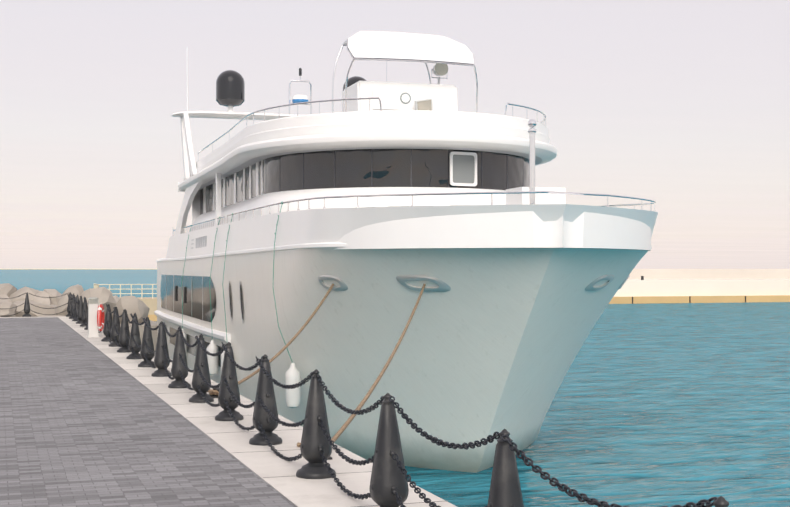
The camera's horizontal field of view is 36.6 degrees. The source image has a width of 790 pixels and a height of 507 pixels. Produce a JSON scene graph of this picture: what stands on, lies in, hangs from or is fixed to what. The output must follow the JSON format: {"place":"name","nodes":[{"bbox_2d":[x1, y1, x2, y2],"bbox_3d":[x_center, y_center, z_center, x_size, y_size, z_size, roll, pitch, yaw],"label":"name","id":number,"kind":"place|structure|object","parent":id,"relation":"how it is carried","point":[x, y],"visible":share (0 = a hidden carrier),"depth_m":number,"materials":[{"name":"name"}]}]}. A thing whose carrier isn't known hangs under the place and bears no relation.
{"place":"outdoors","nodes":[
{"label":"outdoors","id":0,"kind":"place"},
{"bbox_2d":[0,317,296,506],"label":"quay pavement","id":1,"kind":"structure","parent":0,"point":[84,422],"depth_m":12.80,"materials":[{"name":"grey stone"}]},
{"bbox_2d":[0,0,789,268],"bbox_3d":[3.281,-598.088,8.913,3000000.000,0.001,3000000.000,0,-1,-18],"label":"sky","id":2,"kind":"structure","parent":0,"point":[678,111],"depth_m":4155.77,"materials":[{"name":"white"}]},
{"bbox_2d":[0,269,789,506],"bbox_3d":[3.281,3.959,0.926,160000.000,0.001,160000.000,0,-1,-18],"label":"sea water","id":3,"kind":"structure","parent":0,"point":[663,404],"depth_m":33.14,"materials":[{"name":"blue liquid"}]},
{"bbox_2d":[0,283,156,349],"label":"boulders","id":4,"kind":"object","parent":3,"relation":"in","point":[131,304],"visible":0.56,"depth_m":49.14,"materials":[{"name":"beige stone"}]},
{"bbox_2d":[94,284,156,320],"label":"railing","id":5,"kind":"object","parent":3,"relation":"in","point":[150,303],"visible":0.17,"depth_m":90.62,"materials":[{"name":"white metal"}]},
{"bbox_2d":[154,31,657,472],"bbox_3d":[-1.812,-0.758,34.362,7.900,11.920,31.450,0,-1,-17],"label":"yacht","id":6,"kind":"object","parent":3,"relation":"on","point":[394,197],"visible":0.92,"depth_m":23.49,"materials":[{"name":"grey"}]},
{"bbox_2d":[182,201,299,407],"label":"boat fenders","id":7,"kind":"object","parent":6,"relation":"attached to","point":[292,377],"visible":0.75,"depth_m":24.18,"materials":[{"name":"white"}]},
{"bbox_2d":[609,269,789,303],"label":"breakwater pier","id":8,"kind":"structure","parent":3,"relation":"in","point":[640,286],"depth_m":142.51,"materials":[{"name":"concrete"}]},
{"bbox_3d":[-28.105,4.410,0.216,59.940,5.080,78.440,0,-1,-18],"label":"quay wall","id":9,"kind":"object","parent":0,"visible":0},
{"bbox_2d":[0,316,456,506],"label":"quay edge","id":10,"kind":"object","parent":9,"relation":"on","point":[292,487],"depth_m":12.13,"materials":[{"name":"stone"}]},
{"bbox_2d":[0,292,31,316],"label":"bollard","id":11,"kind":"object","parent":10,"relation":"on","point":[26,309],"visible":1,"depth_m":46.38,"materials":[{"name":"black metal"}]},
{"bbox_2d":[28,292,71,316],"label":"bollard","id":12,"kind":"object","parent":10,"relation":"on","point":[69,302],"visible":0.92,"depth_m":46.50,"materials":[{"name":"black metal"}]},
{"bbox_2d":[68,293,74,318],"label":"bollard","id":13,"kind":"object","parent":10,"relation":"on","point":[71,308],"visible":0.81,"depth_m":44.44,"materials":[{"name":"black metal"}]},
{"bbox_2d":[71,294,78,320],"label":"bollard","id":14,"kind":"object","parent":10,"relation":"on","point":[76,305],"visible":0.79,"depth_m":42.45,"materials":[{"name":"black metal"}]},
{"bbox_2d":[74,295,82,323],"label":"bollard","id":15,"kind":"object","parent":10,"relation":"on","point":[79,313],"visible":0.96,"depth_m":40.45,"materials":[{"name":"black metal"}]},
{"bbox_2d":[80,297,87,326],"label":"bollard","id":16,"kind":"object","parent":10,"relation":"on","point":[85,308],"visible":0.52,"depth_m":38.44,"materials":[{"name":"black metal"}]},
{"bbox_2d":[84,298,87,329],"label":"bollard","id":17,"kind":"object","parent":10,"relation":"on","point":[86,324],"visible":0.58,"depth_m":36.47,"materials":[{"name":"black metal"}]},
{"bbox_2d":[87,297,103,336],"bbox_3d":[-8.130,1.729,32.520,0.473,1.085,0.797,0,-1,-18],"label":"service pedestal","id":18,"kind":"object","parent":10,"relation":"on","point":[95,316],"visible":0.98,"depth_m":32.37,"materials":[{"name":"grey"}]},
{"bbox_2d":[101,304,112,341],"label":"bollard","id":19,"kind":"object","parent":10,"relation":"on","point":[108,316],"visible":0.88,"depth_m":30.48,"materials":[{"name":"black metal"}]},
{"bbox_2d":[106,304,119,346],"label":"bollard","id":20,"kind":"object","parent":10,"relation":"on","point":[116,321],"visible":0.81,"depth_m":28.50,"materials":[{"name":"black metal"}]},
{"bbox_2d":[113,307,129,352],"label":"bollard","id":21,"kind":"object","parent":10,"relation":"on","point":[123,338],"visible":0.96,"depth_m":26.50,"materials":[{"name":"black metal"}]},
{"bbox_2d":[125,309,140,358],"bbox_3d":[-5.644,1.695,25.493,0.359,0.945,2.266,0,0,-18],"label":"bollard","id":22,"kind":"object","parent":10,"relation":"on","point":[135,331],"visible":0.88,"depth_m":24.51,"materials":[{"name":"black metal"}]},
{"bbox_2d":[130,313,154,366],"bbox_3d":[-5.027,1.676,23.489,0.358,0.948,2.264,0,-1,-21],"label":"bollard","id":23,"kind":"object","parent":10,"relation":"on","point":[147,335],"visible":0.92,"depth_m":22.53,"materials":[{"name":"black metal"}]},
{"bbox_2d":[143,318,171,376],"bbox_3d":[-4.357,1.653,21.499,0.358,0.947,2.262,0,-1,-20],"label":"bollard","id":24,"kind":"object","parent":10,"relation":"on","point":[160,358],"visible":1,"depth_m":20.53,"materials":[{"name":"black metal"}]},
{"bbox_2d":[163,323,190,387],"bbox_3d":[-3.647,1.629,19.515,0.354,0.954,2.236,1,-1,-18],"label":"bollard","id":25,"kind":"object","parent":10,"relation":"on","point":[177,366],"visible":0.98,"depth_m":18.55,"materials":[{"name":"black metal"}]},
{"bbox_2d":[178,328,213,402],"bbox_3d":[-2.996,1.598,17.505,0.351,0.944,2.218,0,-1,-19],"label":"bollard","id":26,"kind":"object","parent":10,"relation":"on","point":[201,360],"visible":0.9,"depth_m":16.55,"materials":[{"name":"black metal"}]},
{"bbox_2d":[210,385,218,397],"bbox_3d":[-2.584,1.987,17.235,0.160,0.165,0.446,0,-1,-18],"label":"quay cleat","id":27,"kind":"object","parent":10,"relation":"on","point":[215,396],"visible":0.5,"depth_m":17.09,"materials":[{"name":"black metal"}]},
{"bbox_2d":[208,283,333,395],"bbox_3d":[-2.026,1.206,19.671,0.615,1.790,5.344,0,-1,17],"label":"mooring rope","id":28,"kind":"object","parent":27,"relation":"attached to","point":[213,392],"visible":0.6,"depth_m":19.78,"materials":[{"name":"beige fabric"}]},
{"bbox_2d":[195,336,243,420],"bbox_3d":[-2.365,1.578,15.511,0.353,0.954,2.227,0,-1,-21],"label":"bollard","id":29,"kind":"object","parent":10,"relation":"on","point":[229,370],"visible":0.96,"depth_m":14.57,"materials":[{"name":"black metal"}]},
{"bbox_2d":[221,342,282,445],"bbox_3d":[-1.706,1.536,13.511,0.354,0.945,2.235,0,0,-21],"label":"bollard","id":30,"kind":"object","parent":10,"relation":"on","point":[265,392],"visible":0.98,"depth_m":12.57,"materials":[{"name":"black metal"}]},
{"bbox_2d":[77,325,441,506],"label":"quay coping joints","id":31,"kind":"object","parent":10,"relation":"on","point":[278,450],"visible":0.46,"depth_m":12.19,"materials":[{"name":"grey concrete"}]},
{"bbox_2d":[256,356,335,478],"bbox_3d":[-1.052,1.527,11.533,0.357,0.954,2.254,0,-1,-21],"label":"bollard","id":32,"kind":"object","parent":10,"relation":"on","point":[314,443],"visible":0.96,"depth_m":10.58,"materials":[{"name":"black metal"}]},
{"bbox_2d":[297,284,425,446],"bbox_3d":[-0.265,1.152,16.328,0.495,1.808,9.710,0,-1,7],"label":"mooring rope","id":33,"kind":"object","parent":10,"relation":"on","point":[335,437],"visible":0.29,"depth_m":15.34,"materials":[{"name":"beige fabric"}]},
{"bbox_2d":[316,374,408,506],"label":"bollard","id":34,"kind":"object","parent":10,"relation":"on","point":[387,481],"visible":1,"depth_m":8.60,"materials":[{"name":"black metal"}]},
{"bbox_2d":[389,396,523,506],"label":"bollard","id":35,"kind":"object","parent":10,"relation":"on","point":[505,489],"visible":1,"depth_m":6.64,"materials":[{"name":"black metal"}]},
{"bbox_2d":[501,435,728,506],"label":"chain","id":36,"kind":"object","parent":10,"relation":"on","point":[720,501],"visible":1,"depth_m":5.79,"materials":[{"name":"black metal"}]}
]}

